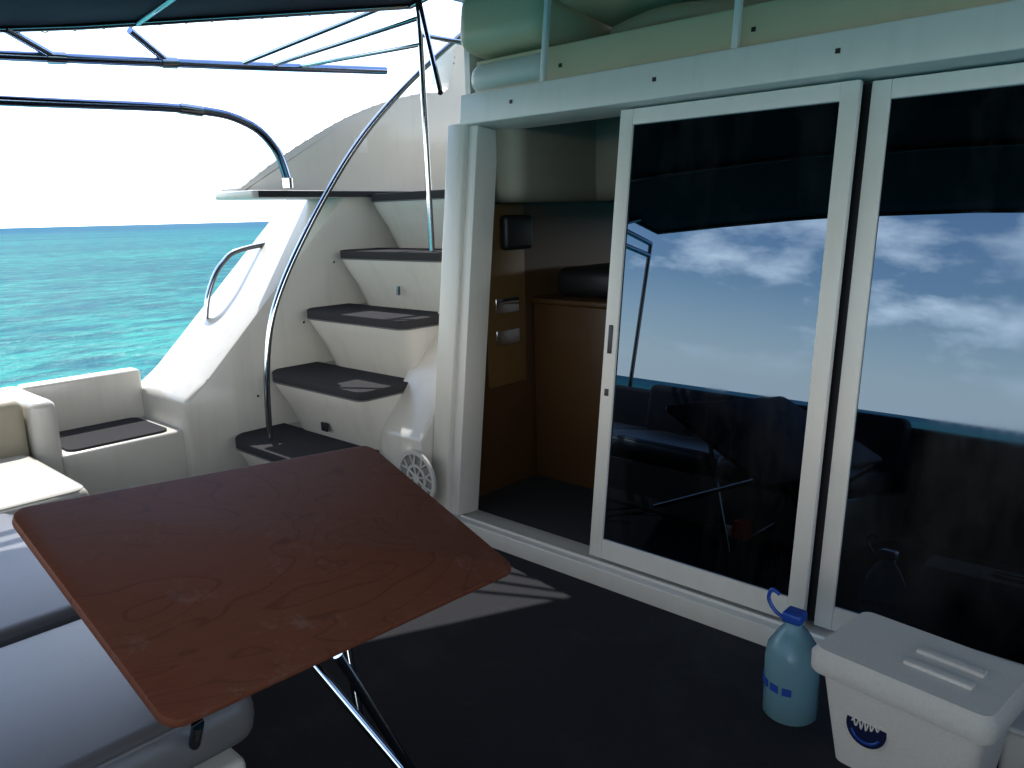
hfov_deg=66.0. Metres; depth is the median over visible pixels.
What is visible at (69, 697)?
bench cushion
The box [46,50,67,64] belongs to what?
awning collar
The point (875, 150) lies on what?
door frame
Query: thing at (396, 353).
stair step
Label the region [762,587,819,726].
water jug
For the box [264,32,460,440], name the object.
stair rail
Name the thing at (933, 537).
glass door
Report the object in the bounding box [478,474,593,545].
saloon floor
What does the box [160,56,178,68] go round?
awning collar
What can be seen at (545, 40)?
fly rail post
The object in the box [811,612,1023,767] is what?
cooler
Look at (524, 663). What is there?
cockpit carpet
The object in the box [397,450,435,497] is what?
speaker
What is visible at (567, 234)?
saloon wall
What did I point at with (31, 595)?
bench cushion
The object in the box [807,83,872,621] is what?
interlock door
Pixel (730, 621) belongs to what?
door sill
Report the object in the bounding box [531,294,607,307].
saloon cabinet top
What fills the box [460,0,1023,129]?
door header
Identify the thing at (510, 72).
fly cushion
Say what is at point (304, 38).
awning brace
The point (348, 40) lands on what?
awning brace
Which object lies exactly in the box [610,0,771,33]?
cushion
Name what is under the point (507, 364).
saloon switch panel
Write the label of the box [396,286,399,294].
step light
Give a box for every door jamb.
[432,123,468,511]
[450,125,496,514]
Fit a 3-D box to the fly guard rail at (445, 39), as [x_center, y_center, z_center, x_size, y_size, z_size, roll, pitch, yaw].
[-0.061,-1.946,4.597,0.026,0.026,1.260,10,16,42]
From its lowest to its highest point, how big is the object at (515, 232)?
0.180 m
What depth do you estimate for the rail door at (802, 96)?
2.87 m
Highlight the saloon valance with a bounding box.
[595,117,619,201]
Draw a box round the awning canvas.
[0,0,414,26]
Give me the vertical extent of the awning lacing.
0.390 m
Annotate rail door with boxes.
[601,539,787,616]
[633,82,841,124]
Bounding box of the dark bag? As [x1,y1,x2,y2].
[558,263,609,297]
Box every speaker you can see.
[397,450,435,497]
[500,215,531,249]
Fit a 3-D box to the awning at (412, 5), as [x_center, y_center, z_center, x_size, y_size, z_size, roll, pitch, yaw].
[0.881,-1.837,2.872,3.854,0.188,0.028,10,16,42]
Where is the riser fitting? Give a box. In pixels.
[321,422,328,431]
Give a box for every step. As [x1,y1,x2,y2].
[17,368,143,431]
[239,421,380,465]
[275,361,401,450]
[310,303,438,377]
[342,259,441,311]
[373,199,444,248]
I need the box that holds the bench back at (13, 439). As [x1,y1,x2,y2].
[0,398,29,458]
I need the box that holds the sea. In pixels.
[0,221,269,387]
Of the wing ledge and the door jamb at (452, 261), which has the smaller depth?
the door jamb at (452, 261)
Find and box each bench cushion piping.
[0,514,77,641]
[7,619,214,767]
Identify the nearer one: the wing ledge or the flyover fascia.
the flyover fascia
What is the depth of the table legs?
2.04 m
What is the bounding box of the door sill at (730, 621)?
[453,510,834,646]
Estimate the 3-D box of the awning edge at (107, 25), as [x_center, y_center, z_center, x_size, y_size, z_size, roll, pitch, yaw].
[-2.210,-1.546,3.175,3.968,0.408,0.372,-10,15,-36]
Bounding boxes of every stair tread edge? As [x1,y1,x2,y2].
[236,447,273,461]
[272,379,403,401]
[307,317,438,330]
[340,258,441,261]
[372,198,444,202]
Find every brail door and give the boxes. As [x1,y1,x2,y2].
[831,607,1023,667]
[891,62,1023,98]
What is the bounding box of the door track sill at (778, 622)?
[460,514,825,639]
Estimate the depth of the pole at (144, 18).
3.49 m
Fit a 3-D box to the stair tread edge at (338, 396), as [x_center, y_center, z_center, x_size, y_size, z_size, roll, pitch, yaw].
[-1.005,-0.001,4.501,0.994,0.008,0.395,10,16,42]
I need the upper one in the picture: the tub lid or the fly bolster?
the fly bolster
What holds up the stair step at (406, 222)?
on the stair step at (418, 283)
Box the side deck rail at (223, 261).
[203,242,264,318]
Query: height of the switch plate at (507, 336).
0.080 m
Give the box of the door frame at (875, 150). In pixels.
[814,79,892,629]
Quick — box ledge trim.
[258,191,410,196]
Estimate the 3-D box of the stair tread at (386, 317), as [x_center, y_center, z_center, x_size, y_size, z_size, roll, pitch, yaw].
[-0.818,-0.404,4.608,1.027,0.046,0.395,10,16,42]
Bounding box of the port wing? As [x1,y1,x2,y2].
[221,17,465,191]
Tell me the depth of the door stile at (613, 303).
3.30 m
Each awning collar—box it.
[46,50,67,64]
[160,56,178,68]
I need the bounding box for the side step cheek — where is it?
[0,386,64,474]
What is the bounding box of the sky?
[0,0,461,227]
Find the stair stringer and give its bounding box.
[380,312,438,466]
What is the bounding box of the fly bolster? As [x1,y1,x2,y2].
[559,0,697,26]
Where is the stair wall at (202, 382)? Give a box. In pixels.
[141,198,397,476]
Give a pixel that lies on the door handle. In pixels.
(610, 337)
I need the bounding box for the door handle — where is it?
[607,325,612,353]
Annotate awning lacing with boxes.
[19,10,398,32]
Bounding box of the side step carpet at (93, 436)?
[59,417,166,451]
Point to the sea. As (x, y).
(78, 300)
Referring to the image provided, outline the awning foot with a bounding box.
[281,178,293,187]
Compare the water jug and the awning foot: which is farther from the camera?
the awning foot
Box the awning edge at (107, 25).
[0,4,410,32]
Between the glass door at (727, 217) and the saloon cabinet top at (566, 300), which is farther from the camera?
the saloon cabinet top at (566, 300)
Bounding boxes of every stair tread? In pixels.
[235,423,378,461]
[272,362,407,399]
[307,303,438,328]
[340,248,441,260]
[372,190,444,200]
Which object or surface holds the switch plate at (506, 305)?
attached to the saloon
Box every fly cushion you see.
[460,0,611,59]
[471,53,540,90]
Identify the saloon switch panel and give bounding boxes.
[486,203,526,388]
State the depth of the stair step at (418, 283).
4.60 m
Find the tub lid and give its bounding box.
[1008,710,1023,737]
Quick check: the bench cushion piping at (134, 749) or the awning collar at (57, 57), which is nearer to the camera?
the bench cushion piping at (134, 749)
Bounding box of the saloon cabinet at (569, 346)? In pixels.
[534,303,606,489]
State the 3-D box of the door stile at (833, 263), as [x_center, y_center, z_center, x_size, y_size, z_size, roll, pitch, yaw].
[1.078,-0.074,2.734,0.062,1.869,0.258,10,16,42]
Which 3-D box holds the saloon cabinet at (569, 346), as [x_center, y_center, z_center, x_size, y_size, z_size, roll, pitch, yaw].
[0.754,0.013,4.535,0.850,1.005,0.920,10,16,42]
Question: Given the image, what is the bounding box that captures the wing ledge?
[215,190,371,199]
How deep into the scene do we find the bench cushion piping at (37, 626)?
2.21 m
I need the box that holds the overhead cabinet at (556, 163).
[495,120,595,202]
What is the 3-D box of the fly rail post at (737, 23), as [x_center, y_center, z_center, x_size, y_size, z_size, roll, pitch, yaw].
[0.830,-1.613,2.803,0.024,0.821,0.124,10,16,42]
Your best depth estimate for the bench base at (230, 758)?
1.84 m
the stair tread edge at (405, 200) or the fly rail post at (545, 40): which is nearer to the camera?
the fly rail post at (545, 40)
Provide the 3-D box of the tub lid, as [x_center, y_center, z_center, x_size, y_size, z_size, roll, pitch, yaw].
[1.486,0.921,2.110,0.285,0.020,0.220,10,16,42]
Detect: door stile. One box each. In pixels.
[589,109,633,557]
[787,80,862,623]
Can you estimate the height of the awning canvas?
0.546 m
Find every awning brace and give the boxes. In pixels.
[242,11,378,64]
[273,16,416,66]
[300,43,418,67]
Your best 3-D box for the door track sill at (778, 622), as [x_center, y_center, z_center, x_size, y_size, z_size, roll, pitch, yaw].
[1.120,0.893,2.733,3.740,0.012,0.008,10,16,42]
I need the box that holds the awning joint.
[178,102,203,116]
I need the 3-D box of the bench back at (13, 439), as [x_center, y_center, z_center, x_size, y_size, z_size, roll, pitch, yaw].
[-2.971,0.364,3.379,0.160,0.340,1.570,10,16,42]
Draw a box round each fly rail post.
[539,0,550,81]
[731,0,743,48]
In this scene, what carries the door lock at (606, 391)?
attached to the door stile at (613, 303)
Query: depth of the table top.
2.00 m
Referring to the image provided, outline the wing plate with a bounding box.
[352,137,367,153]
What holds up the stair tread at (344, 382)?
on the stair step at (359, 423)
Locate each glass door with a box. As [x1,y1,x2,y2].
[603,102,838,595]
[835,84,1023,664]
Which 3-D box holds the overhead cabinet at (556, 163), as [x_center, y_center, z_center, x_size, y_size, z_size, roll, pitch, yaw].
[0.909,-1.379,4.892,0.280,0.480,2.920,10,16,42]
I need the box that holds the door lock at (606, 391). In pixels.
[604,389,608,395]
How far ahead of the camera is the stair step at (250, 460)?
4.42 m
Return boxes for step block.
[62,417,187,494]
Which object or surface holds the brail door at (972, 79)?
attached to the glass door at (933, 537)
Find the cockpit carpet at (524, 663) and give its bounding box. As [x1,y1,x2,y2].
[231,548,998,767]
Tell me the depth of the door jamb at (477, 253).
3.88 m
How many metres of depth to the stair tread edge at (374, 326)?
4.30 m
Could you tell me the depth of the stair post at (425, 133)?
4.24 m
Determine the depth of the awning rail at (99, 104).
3.89 m
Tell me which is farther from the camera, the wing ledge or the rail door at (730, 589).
the wing ledge
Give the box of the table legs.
[189,649,414,767]
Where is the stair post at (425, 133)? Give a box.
[415,0,434,251]
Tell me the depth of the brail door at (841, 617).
2.76 m
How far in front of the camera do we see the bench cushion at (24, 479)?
3.38 m
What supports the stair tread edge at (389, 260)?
on the stair step at (418, 283)
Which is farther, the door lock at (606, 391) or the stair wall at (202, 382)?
the stair wall at (202, 382)
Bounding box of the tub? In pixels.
[998,733,1023,767]
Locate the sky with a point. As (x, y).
(60, 167)
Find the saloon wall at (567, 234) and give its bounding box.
[503,202,613,486]
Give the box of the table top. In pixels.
[12,446,510,727]
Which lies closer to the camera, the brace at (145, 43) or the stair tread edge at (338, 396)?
the brace at (145, 43)
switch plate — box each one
[495,296,518,313]
[496,328,519,345]
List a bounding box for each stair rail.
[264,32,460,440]
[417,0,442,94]
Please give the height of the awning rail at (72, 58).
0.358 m
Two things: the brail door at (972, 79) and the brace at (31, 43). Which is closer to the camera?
the brail door at (972, 79)
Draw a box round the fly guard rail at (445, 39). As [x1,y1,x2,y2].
[423,33,461,44]
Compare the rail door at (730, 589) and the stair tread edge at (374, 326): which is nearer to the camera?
the rail door at (730, 589)
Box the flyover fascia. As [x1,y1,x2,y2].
[475,0,1011,92]
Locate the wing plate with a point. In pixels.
(362, 148)
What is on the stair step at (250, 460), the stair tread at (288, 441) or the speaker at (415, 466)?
the stair tread at (288, 441)
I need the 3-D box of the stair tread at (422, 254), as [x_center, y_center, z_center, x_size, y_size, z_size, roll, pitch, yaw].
[-0.632,-0.780,4.719,1.062,0.046,0.395,10,16,42]
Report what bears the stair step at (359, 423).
on the stair step at (250, 460)
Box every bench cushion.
[0,455,88,514]
[0,514,80,647]
[0,619,253,767]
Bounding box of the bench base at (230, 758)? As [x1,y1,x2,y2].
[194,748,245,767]
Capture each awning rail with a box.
[0,49,387,74]
[0,95,290,177]
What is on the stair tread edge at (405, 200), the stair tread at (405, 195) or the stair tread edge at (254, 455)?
the stair tread at (405, 195)
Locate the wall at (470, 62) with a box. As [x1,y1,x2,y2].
[462,0,484,93]

